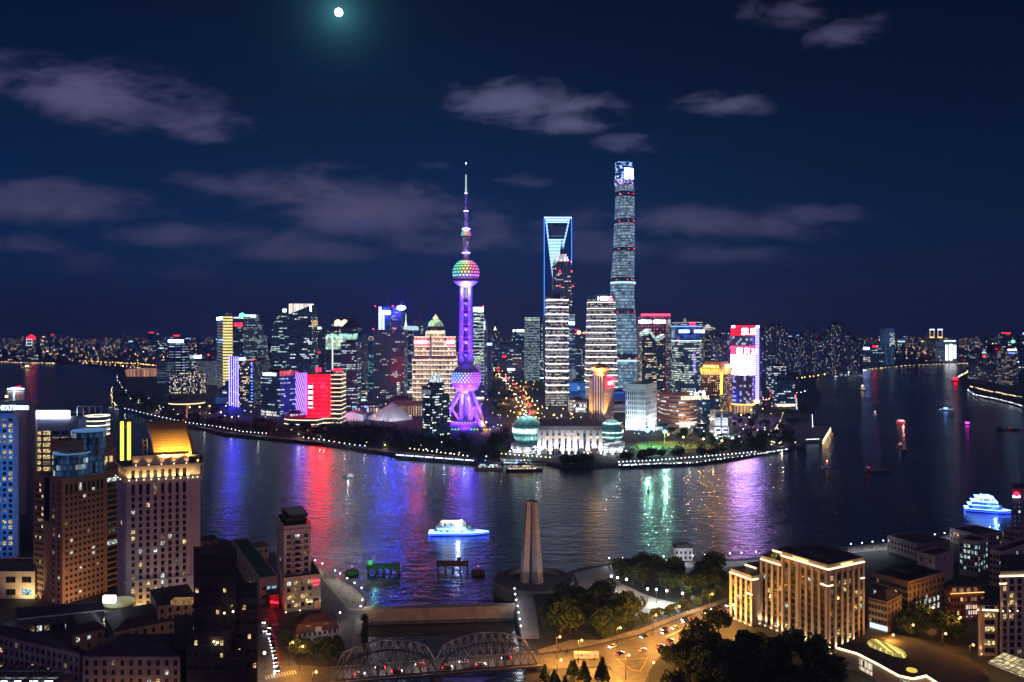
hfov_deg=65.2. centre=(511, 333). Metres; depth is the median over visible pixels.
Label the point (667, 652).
tree
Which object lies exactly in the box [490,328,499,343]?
spired tower
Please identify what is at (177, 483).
window
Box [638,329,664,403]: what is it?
skyscraper
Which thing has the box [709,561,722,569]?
tree
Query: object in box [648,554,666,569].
tree
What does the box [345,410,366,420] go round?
marquee
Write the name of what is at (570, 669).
conifer
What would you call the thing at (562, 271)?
skyscraper
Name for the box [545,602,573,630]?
tree
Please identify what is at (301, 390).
skyscraper
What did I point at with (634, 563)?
tree
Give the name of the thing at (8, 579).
window
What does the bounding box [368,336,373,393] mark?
skyscraper
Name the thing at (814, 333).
apartment tower
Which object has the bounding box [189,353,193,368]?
skyscraper
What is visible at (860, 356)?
apartment tower
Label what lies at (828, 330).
apartment tower
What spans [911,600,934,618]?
tree
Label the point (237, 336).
skyscraper
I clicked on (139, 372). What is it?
arena
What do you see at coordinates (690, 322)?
skyscraper
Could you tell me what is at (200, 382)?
apartment tower
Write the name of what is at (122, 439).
light fin
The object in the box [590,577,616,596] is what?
tree
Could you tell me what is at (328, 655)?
tree
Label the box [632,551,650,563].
tree
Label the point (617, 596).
tree
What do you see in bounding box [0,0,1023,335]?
sky
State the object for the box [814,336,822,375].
apartment tower
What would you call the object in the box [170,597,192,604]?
terrace lattice
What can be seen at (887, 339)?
skyscraper
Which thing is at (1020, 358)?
city block
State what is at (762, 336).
apartment tower
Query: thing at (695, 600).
tree
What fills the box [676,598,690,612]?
tree
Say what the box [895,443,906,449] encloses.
tug
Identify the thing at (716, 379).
hotel tower
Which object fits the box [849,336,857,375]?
apartment tower
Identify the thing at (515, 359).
office building
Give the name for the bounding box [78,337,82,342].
city block
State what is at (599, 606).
tree
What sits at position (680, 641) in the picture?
tree
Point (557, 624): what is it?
tree
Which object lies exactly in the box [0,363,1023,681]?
river
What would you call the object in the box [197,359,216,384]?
skyscraper
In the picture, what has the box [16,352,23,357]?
city block
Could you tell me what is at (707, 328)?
saucer tower
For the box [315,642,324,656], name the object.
tree
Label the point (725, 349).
skyscraper
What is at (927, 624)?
tree
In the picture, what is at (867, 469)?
barge
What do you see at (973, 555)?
old building
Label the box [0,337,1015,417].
city lights
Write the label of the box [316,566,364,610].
promenade
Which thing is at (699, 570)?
tree
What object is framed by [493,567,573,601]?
round plaza
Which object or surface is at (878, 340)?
city block
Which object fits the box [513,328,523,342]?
office building
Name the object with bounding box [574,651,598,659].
bus
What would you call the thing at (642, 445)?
lawn
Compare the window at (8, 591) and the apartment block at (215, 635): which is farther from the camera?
the window at (8, 591)
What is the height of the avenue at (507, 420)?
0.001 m
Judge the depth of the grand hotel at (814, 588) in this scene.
410.25 m
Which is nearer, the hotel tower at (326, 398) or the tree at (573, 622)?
the tree at (573, 622)
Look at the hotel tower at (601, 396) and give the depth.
1444.23 m
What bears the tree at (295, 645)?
on the bank at (346, 619)
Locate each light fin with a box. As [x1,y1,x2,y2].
[120,418,124,459]
[127,419,131,459]
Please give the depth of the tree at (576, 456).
983.67 m
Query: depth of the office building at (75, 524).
479.77 m
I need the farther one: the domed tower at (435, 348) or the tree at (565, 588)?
the domed tower at (435, 348)
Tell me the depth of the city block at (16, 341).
11407.75 m
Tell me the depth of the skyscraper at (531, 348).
2700.00 m
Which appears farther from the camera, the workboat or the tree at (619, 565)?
the workboat
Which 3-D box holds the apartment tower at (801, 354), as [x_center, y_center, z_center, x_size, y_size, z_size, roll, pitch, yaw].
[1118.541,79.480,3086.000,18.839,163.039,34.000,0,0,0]
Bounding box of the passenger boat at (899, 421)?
[896,419,905,423]
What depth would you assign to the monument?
508.76 m
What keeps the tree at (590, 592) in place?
on the bank at (873, 560)
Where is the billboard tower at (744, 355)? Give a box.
[728,326,761,413]
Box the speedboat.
[343,473,356,477]
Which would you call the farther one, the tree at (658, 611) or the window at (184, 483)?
the window at (184, 483)
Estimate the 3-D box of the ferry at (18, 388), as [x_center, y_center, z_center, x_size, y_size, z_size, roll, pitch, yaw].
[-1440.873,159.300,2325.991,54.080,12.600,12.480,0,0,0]
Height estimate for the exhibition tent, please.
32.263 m
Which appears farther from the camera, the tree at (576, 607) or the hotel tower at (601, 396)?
the hotel tower at (601, 396)
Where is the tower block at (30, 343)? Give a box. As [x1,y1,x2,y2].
[26,335,35,357]
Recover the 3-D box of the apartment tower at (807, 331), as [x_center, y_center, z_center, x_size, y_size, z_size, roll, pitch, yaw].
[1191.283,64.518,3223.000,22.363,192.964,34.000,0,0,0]
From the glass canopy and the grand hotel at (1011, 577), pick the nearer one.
the glass canopy
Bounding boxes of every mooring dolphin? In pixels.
[366,560,399,572]
[436,557,468,569]
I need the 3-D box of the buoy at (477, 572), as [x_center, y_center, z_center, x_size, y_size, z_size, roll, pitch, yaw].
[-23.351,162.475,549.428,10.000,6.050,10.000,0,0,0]
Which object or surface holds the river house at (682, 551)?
on the bank at (873, 560)
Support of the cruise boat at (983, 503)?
on the river
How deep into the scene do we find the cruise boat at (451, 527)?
652.90 m
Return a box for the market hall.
[0,662,71,681]
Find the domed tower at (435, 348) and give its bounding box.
[412,314,457,404]
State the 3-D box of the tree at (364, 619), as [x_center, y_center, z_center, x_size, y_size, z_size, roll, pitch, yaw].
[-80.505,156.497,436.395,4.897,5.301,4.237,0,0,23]
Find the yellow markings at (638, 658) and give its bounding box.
[616,658,647,670]
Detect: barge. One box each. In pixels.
[863,467,892,471]
[996,426,1018,429]
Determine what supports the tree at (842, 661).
on the bank at (873, 560)
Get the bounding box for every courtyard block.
[0,624,86,681]
[81,634,185,681]
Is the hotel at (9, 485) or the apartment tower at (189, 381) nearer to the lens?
the hotel at (9, 485)
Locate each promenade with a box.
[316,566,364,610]
[350,619,362,652]
[515,592,538,638]
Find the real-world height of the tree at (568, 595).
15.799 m
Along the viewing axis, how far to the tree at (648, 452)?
1034.52 m
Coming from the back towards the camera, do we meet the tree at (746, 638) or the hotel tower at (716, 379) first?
the hotel tower at (716, 379)
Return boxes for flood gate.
[363,603,515,624]
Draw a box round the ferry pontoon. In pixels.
[486,456,545,464]
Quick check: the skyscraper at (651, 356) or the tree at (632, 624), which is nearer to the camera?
the tree at (632, 624)
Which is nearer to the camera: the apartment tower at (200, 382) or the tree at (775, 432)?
the tree at (775, 432)
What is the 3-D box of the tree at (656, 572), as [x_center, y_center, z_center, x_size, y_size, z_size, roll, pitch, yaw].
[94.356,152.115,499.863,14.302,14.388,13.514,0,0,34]
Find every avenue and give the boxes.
[479,417,602,424]
[492,368,534,416]
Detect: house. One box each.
[64,612,105,651]
[104,603,173,637]
[150,584,192,619]
[200,534,217,545]
[212,542,227,545]
[252,541,268,558]
[672,542,691,560]
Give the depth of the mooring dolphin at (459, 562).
558.73 m
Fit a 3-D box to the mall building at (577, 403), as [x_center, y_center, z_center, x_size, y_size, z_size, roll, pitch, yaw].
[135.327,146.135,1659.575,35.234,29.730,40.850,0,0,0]
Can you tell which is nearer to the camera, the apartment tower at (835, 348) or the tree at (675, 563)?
the tree at (675, 563)
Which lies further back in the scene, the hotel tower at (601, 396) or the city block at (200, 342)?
the city block at (200, 342)
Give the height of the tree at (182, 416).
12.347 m
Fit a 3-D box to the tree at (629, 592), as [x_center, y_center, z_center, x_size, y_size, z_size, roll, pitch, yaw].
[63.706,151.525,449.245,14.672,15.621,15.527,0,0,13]
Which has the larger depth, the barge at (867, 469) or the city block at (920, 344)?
the city block at (920, 344)
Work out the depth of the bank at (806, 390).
2016.45 m
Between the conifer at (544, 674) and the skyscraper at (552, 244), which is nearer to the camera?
the conifer at (544, 674)
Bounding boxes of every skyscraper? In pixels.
[157,361,173,382]
[168,339,188,372]
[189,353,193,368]
[194,354,216,360]
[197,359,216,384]
[217,313,232,387]
[229,356,252,406]
[233,316,242,356]
[239,313,267,359]
[252,357,269,404]
[261,369,297,416]
[271,309,288,370]
[289,304,317,373]
[296,370,306,414]
[318,327,328,372]
[326,333,357,372]
[330,320,346,333]
[341,318,367,396]
[341,340,360,408]
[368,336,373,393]
[373,294,407,399]
[404,318,418,385]
[413,306,429,354]
[473,306,483,384]
[484,316,486,394]
[487,340,491,390]
[524,317,539,380]
[540,323,543,358]
[544,217,571,390]
[545,290,568,406]
[552,238,573,312]
[569,312,574,377]
[575,331,585,380]
[584,293,617,399]
[610,161,636,391]
[637,313,669,391]
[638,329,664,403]
[666,318,702,391]
[671,326,704,396]
[714,335,722,360]
[723,338,727,361]
[880,327,894,364]
[926,329,933,353]
[934,329,942,353]
[935,340,955,360]
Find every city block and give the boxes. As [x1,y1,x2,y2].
[14,338,19,344]
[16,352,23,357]
[31,352,43,359]
[41,341,48,351]
[50,334,57,349]
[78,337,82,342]
[95,342,99,354]
[96,355,103,359]
[123,334,126,342]
[131,341,137,352]
[138,352,145,362]
[141,343,147,353]
[148,332,158,353]
[149,345,152,353]
[173,335,184,341]
[197,337,204,347]
[197,347,211,355]
[268,342,270,358]
[456,343,458,360]
[713,333,728,351]
[876,333,879,347]
[896,340,905,351]
[913,338,917,344]
[917,341,923,347]
[980,339,991,350]
[998,332,1011,346]
[1014,346,1023,371]
[1016,333,1023,347]
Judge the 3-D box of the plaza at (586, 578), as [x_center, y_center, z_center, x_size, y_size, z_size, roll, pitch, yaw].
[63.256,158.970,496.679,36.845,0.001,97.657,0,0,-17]
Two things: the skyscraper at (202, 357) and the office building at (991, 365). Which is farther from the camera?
the skyscraper at (202, 357)
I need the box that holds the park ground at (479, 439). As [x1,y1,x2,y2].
[149,413,519,457]
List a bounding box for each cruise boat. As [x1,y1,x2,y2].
[428,518,488,535]
[964,493,1010,513]
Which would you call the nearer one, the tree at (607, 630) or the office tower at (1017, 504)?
the tree at (607, 630)
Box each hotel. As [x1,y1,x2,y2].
[0,395,36,556]
[27,406,109,542]
[276,505,311,575]
[729,544,864,653]
[977,554,1023,656]
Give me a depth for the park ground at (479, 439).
1216.38 m
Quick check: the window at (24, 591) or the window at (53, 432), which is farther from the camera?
the window at (53, 432)
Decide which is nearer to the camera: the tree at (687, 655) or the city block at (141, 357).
the tree at (687, 655)
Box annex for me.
[15,598,135,639]
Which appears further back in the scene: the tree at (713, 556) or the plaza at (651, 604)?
the tree at (713, 556)
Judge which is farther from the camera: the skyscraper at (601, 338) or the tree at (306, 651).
the skyscraper at (601, 338)
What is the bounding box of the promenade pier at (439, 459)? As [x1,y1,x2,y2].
[396,454,479,464]
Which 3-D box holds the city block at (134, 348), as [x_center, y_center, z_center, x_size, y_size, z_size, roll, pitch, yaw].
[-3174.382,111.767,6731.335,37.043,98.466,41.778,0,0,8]
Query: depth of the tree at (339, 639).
389.87 m
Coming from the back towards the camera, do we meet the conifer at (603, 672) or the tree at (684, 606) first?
the tree at (684, 606)
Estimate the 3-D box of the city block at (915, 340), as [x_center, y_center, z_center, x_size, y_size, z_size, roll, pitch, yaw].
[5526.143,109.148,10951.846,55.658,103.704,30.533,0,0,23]
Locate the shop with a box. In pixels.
[265,589,278,608]
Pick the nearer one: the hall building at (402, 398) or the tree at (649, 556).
the tree at (649, 556)
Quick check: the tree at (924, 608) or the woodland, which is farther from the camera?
the woodland
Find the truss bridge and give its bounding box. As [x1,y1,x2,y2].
[328,631,542,681]
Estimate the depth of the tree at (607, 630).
414.97 m
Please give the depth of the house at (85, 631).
391.62 m
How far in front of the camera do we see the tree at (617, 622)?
422.22 m
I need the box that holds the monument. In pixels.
[520,499,542,583]
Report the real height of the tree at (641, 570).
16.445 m
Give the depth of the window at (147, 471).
444.42 m
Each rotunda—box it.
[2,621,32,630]
[103,595,134,625]
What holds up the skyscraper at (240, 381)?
on the bank at (806, 390)
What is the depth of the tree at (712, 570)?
498.26 m
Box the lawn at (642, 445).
[630,440,710,450]
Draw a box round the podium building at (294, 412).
[284,410,304,416]
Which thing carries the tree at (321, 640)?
on the bank at (346, 619)
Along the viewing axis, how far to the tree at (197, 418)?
1442.60 m
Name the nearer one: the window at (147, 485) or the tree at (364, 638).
the tree at (364, 638)
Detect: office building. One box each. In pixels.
[33,428,117,603]
[213,384,228,402]
[492,339,498,367]
[499,342,506,372]
[507,342,523,376]
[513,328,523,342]
[569,369,575,380]
[614,400,625,411]
[626,382,656,432]
[656,422,672,429]
[709,410,733,438]
[728,421,737,435]
[863,346,883,365]
[968,352,983,379]
[975,354,984,380]
[985,344,1002,382]
[997,340,1017,384]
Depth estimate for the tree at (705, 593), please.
471.39 m
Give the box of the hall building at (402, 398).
[389,395,414,406]
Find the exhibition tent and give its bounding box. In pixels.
[368,403,411,421]
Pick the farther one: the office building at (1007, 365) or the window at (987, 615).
the office building at (1007, 365)
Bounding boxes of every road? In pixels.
[257,600,330,681]
[537,603,728,681]
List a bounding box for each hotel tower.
[284,368,345,426]
[589,358,613,422]
[699,361,733,417]
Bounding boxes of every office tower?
[115,420,202,605]
[423,372,449,439]
[1012,484,1023,525]
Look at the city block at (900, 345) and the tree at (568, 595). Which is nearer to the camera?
the tree at (568, 595)
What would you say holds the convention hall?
on the bank at (806, 390)
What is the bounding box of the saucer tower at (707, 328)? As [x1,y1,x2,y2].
[703,324,714,363]
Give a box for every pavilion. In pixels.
[352,402,381,411]
[690,423,708,432]
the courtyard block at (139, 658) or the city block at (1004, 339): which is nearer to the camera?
the courtyard block at (139, 658)
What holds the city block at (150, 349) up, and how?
on the bank at (806, 390)
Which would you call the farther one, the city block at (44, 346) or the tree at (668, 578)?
the city block at (44, 346)
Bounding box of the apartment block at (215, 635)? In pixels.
[174,546,256,681]
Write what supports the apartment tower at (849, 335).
on the bank at (806, 390)
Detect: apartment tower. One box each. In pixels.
[169,373,173,393]
[174,371,184,393]
[185,369,197,393]
[195,371,205,393]
[758,328,765,376]
[764,323,770,374]
[770,323,775,364]
[776,323,780,363]
[779,326,787,374]
[788,337,793,373]
[794,340,797,371]
[798,333,805,375]
[803,326,811,373]
[812,328,816,371]
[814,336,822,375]
[820,332,827,373]
[826,326,830,371]
[831,321,839,375]
[839,323,846,373]
[847,331,851,371]
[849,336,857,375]
[858,340,862,373]
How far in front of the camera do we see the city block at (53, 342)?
7950.90 m
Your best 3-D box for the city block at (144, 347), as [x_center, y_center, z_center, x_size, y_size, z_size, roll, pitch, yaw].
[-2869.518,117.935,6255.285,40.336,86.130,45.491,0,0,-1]
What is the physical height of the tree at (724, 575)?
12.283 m
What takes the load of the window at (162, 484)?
in the office tower at (158, 513)
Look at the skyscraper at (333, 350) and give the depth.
1780.00 m
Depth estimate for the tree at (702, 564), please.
511.31 m
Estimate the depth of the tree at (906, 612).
427.70 m
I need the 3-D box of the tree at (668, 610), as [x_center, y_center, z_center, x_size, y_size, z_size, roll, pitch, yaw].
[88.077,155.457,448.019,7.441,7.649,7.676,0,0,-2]
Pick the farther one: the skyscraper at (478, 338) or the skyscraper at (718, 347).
the skyscraper at (478, 338)
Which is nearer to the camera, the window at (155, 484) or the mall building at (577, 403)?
the window at (155, 484)
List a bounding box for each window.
[6,577,15,582]
[6,589,14,594]
[22,577,31,582]
[22,589,30,594]
[52,431,59,434]
[52,624,56,629]
[131,471,134,478]
[131,485,134,494]
[139,484,141,494]
[146,470,149,477]
[146,484,149,493]
[154,483,156,493]
[161,483,163,493]
[168,469,171,476]
[168,483,171,492]
[175,468,178,476]
[176,482,178,492]
[183,482,185,491]
[984,613,994,617]
[984,620,994,624]
[984,627,994,631]
[984,634,994,638]
[984,641,994,645]
[984,648,994,652]
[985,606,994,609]
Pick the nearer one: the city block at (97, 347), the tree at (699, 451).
the tree at (699, 451)
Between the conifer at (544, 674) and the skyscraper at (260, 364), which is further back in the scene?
the skyscraper at (260, 364)
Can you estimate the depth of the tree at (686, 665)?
361.66 m
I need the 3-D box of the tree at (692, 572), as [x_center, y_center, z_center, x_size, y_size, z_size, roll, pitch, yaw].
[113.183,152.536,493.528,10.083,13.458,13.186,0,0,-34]
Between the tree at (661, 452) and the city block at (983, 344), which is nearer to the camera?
the tree at (661, 452)
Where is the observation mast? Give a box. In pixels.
[168,400,204,419]
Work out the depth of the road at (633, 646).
395.13 m
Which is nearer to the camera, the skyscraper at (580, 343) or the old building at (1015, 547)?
the old building at (1015, 547)
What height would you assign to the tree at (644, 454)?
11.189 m
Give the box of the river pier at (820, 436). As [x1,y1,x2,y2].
[805,428,830,444]
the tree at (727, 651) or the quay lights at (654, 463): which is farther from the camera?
the quay lights at (654, 463)
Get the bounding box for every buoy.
[345,568,358,575]
[471,568,484,575]
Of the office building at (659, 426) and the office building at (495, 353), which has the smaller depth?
the office building at (659, 426)
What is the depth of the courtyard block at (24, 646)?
362.94 m
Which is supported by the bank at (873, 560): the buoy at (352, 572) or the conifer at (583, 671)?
the conifer at (583, 671)
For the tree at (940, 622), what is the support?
on the bank at (873, 560)
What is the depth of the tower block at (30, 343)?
5200.00 m
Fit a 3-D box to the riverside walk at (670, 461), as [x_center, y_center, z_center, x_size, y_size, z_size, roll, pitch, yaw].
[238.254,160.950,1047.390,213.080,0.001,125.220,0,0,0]
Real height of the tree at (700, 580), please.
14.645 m
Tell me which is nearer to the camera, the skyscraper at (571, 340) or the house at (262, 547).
the house at (262, 547)
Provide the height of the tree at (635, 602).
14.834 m
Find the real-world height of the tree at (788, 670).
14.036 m
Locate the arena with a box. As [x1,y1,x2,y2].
[125,368,156,376]
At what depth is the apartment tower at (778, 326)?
3361.00 m
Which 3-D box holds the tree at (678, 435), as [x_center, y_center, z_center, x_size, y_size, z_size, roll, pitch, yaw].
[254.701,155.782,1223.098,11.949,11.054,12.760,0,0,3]
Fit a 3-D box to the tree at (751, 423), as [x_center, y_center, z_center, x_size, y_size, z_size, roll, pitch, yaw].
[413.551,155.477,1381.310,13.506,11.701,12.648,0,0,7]
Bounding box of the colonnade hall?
[388,401,451,415]
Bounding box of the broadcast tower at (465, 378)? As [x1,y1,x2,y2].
[450,163,486,431]
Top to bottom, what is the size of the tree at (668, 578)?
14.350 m
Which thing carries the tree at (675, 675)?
on the bank at (873, 560)
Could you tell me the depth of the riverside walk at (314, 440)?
1193.61 m
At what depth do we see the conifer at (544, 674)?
362.86 m
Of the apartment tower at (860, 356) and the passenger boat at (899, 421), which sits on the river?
the passenger boat at (899, 421)
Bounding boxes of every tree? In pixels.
[176,414,184,419]
[192,416,199,422]
[255,426,264,432]
[279,628,293,646]
[286,636,303,657]
[288,422,295,427]
[297,638,309,656]
[300,637,314,657]
[301,643,315,658]
[313,635,328,656]
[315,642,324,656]
[322,646,337,663]
[325,635,344,658]
[328,638,344,659]
[335,431,342,437]
[343,426,351,431]
[360,615,368,621]
[360,630,368,636]
[361,635,368,642]
[365,434,373,441]
[377,427,385,434]
[426,444,434,451]
[489,433,498,438]
[535,604,547,624]
[543,595,555,606]
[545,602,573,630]
[546,612,570,633]
[547,598,572,632]
[551,595,578,605]
[553,581,577,597]
[556,591,577,599]
[561,597,583,611]
[561,606,586,633]
[571,455,580,462]
[571,592,588,603]
[572,608,584,630]
[574,586,584,591]
[576,602,594,625]
[578,586,606,616]
[588,606,612,629]
[589,595,610,605]
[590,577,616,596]
[592,599,611,611]
[593,584,610,597]
[595,622,615,638]
[608,592,636,609]
[610,616,624,633]
[611,556,630,580]
[611,599,637,627]
[612,590,635,600]
[620,452,628,458]
[623,565,638,585]
[623,593,639,613]
[624,617,638,628]
[630,559,652,581]
[630,591,645,611]
[631,560,652,586]
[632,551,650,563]
[637,611,651,625]
[640,451,647,457]
[640,553,662,578]
[641,449,651,457]
[647,448,656,456]
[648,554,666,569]
[649,607,663,618]
[651,566,671,587]
[656,449,666,456]
[657,643,684,670]
[659,571,678,593]
[659,669,690,681]
[663,604,675,615]
[665,555,685,572]
[667,426,675,432]
[669,636,695,653]
[671,449,679,455]
[674,572,694,597]
[674,645,710,676]
[675,432,682,438]
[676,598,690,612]
[677,635,693,654]
[677,654,697,681]
[678,617,715,638]
[679,448,685,454]
[680,430,687,435]
[686,627,703,644]
[687,569,703,590]
[689,571,709,595]
[690,595,702,606]
[691,568,706,574]
[691,627,723,652]
[691,657,719,681]
[693,559,713,570]
[695,448,705,456]
[697,649,731,679]
[698,432,705,439]
[700,588,716,599]
[700,606,732,632]
[701,567,720,582]
[702,550,726,567]
[706,449,714,454]
[706,573,724,589]
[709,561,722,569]
[713,568,728,582]
[713,638,745,664]
[715,584,728,599]
[719,446,726,451]
[735,629,756,655]
[735,632,769,647]
[747,421,754,425]
[757,440,765,447]
[766,625,805,657]
[768,650,797,680]
[772,430,779,435]
[775,438,781,444]
[795,659,823,672]
[797,632,830,663]
[821,653,849,681]
[821,656,845,681]
[895,616,918,635]
[900,608,919,625]
[903,609,925,633]
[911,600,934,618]
[918,614,932,633]
[930,610,955,633]
[932,611,952,634]
[944,611,955,632]
[947,617,967,639]
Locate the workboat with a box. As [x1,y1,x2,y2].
[937,407,954,410]
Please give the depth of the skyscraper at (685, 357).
1656.75 m
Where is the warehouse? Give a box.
[232,537,277,603]
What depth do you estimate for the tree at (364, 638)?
408.06 m
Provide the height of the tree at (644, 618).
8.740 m
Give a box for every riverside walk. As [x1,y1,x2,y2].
[130,408,476,458]
[619,450,759,463]
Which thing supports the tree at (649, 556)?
on the bank at (873, 560)
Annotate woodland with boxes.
[117,384,809,465]
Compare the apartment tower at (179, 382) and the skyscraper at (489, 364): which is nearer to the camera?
the apartment tower at (179, 382)
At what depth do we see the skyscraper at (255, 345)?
2450.00 m
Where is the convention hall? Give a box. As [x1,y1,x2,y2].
[510,415,625,453]
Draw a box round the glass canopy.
[988,652,1023,676]
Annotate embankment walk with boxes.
[607,560,759,570]
[848,531,1003,552]
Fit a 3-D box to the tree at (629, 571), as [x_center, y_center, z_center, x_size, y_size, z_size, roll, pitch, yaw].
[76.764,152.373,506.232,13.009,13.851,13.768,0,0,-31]
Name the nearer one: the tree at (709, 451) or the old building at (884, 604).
the old building at (884, 604)
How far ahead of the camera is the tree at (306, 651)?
389.49 m
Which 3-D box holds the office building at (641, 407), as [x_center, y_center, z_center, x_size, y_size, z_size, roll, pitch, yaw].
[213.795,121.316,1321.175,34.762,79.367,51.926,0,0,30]
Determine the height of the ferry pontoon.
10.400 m
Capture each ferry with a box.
[6,386,25,390]
[474,460,501,469]
[506,460,542,471]
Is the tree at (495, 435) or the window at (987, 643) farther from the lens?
the tree at (495, 435)
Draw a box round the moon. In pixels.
[335,8,342,16]
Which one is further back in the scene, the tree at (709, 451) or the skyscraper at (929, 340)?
the skyscraper at (929, 340)
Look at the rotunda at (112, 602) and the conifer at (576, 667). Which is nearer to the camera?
the conifer at (576, 667)
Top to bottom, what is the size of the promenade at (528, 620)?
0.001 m
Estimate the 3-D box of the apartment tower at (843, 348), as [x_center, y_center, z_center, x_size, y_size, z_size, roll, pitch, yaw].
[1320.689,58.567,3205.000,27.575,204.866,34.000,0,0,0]
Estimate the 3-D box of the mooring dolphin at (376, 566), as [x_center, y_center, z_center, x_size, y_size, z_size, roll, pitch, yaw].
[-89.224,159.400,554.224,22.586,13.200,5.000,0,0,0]
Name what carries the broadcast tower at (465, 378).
on the bank at (806, 390)
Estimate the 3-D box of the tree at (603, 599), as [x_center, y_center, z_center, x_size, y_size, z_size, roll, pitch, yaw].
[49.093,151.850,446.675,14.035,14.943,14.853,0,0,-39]
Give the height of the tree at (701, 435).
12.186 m
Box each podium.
[0,557,34,598]
[278,560,320,612]
[836,632,988,681]
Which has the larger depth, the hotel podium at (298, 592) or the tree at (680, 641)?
the hotel podium at (298, 592)
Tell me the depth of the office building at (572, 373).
2000.00 m
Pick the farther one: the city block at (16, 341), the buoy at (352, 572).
the city block at (16, 341)
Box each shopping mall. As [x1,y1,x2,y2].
[657,390,708,427]
[697,395,718,423]
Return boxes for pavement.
[538,598,728,652]
[575,668,622,681]
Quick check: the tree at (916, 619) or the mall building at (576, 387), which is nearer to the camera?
the tree at (916, 619)
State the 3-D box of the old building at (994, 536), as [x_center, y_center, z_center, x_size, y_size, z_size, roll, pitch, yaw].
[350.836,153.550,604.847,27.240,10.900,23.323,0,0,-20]
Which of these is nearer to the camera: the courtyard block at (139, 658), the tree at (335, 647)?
the courtyard block at (139, 658)
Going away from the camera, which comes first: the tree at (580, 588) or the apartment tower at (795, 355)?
the tree at (580, 588)
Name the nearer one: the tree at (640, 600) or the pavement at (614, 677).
the pavement at (614, 677)
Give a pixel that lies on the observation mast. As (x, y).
(186, 403)
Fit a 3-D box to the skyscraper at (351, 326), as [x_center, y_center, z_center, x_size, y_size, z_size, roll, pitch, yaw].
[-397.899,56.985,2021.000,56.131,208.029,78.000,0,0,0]
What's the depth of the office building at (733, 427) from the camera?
1260.51 m
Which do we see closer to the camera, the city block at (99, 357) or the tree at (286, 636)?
the tree at (286, 636)
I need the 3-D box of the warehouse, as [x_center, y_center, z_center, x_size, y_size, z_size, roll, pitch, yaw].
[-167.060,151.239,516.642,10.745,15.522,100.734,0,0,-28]
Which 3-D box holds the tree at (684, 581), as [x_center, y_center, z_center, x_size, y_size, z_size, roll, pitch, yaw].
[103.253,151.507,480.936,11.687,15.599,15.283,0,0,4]
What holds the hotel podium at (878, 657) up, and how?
on the bank at (873, 560)
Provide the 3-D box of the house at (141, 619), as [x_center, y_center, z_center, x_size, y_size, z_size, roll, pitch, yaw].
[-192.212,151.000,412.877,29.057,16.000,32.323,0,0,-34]
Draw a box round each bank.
[0,336,1023,467]
[0,514,366,666]
[513,530,1023,681]
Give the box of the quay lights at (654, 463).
[11,361,1012,464]
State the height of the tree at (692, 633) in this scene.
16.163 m
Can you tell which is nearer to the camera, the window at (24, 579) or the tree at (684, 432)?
the window at (24, 579)
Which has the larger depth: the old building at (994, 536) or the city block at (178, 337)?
the city block at (178, 337)
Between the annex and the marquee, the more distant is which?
the marquee
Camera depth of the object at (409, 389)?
2138.97 m
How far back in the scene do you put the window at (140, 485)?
443.28 m
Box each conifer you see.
[539,664,549,681]
[549,669,556,681]
[566,660,577,678]
[570,660,578,675]
[576,661,591,681]
[594,656,609,681]
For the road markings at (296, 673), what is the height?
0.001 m
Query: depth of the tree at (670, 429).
1291.69 m
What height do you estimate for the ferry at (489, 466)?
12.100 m
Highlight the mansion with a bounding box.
[292,597,338,640]
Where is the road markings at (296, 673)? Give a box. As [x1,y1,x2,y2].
[261,622,685,678]
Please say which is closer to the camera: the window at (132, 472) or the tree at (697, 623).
the tree at (697, 623)
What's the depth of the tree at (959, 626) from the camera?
413.45 m
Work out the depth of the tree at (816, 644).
376.72 m
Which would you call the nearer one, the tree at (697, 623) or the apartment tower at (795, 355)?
the tree at (697, 623)
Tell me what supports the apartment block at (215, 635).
on the bank at (346, 619)
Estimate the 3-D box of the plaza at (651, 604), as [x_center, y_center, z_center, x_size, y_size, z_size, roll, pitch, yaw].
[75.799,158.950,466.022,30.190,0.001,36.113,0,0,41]
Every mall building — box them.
[568,396,586,411]
[569,379,584,398]
[614,389,625,402]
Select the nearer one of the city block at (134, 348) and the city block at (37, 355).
the city block at (37, 355)
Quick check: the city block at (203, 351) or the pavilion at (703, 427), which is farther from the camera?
the city block at (203, 351)
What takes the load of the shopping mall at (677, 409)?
on the bank at (806, 390)
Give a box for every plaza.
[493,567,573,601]
[574,566,653,598]
[634,595,673,618]
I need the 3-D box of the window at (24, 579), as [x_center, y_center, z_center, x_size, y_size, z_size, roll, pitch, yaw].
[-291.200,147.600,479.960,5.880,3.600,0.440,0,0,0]
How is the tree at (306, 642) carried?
on the bank at (346, 619)
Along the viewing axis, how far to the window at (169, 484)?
447.96 m
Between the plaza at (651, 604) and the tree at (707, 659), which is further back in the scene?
the plaza at (651, 604)
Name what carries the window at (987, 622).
in the grand hotel at (1011, 577)
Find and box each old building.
[868,586,902,632]
[871,562,945,610]
[887,531,950,560]
[917,546,954,581]
[944,584,984,620]
[950,525,1002,547]
[959,534,988,577]
[989,538,1023,586]
[1003,525,1023,542]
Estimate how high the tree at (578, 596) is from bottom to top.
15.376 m
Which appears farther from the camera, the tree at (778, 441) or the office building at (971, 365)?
the office building at (971, 365)

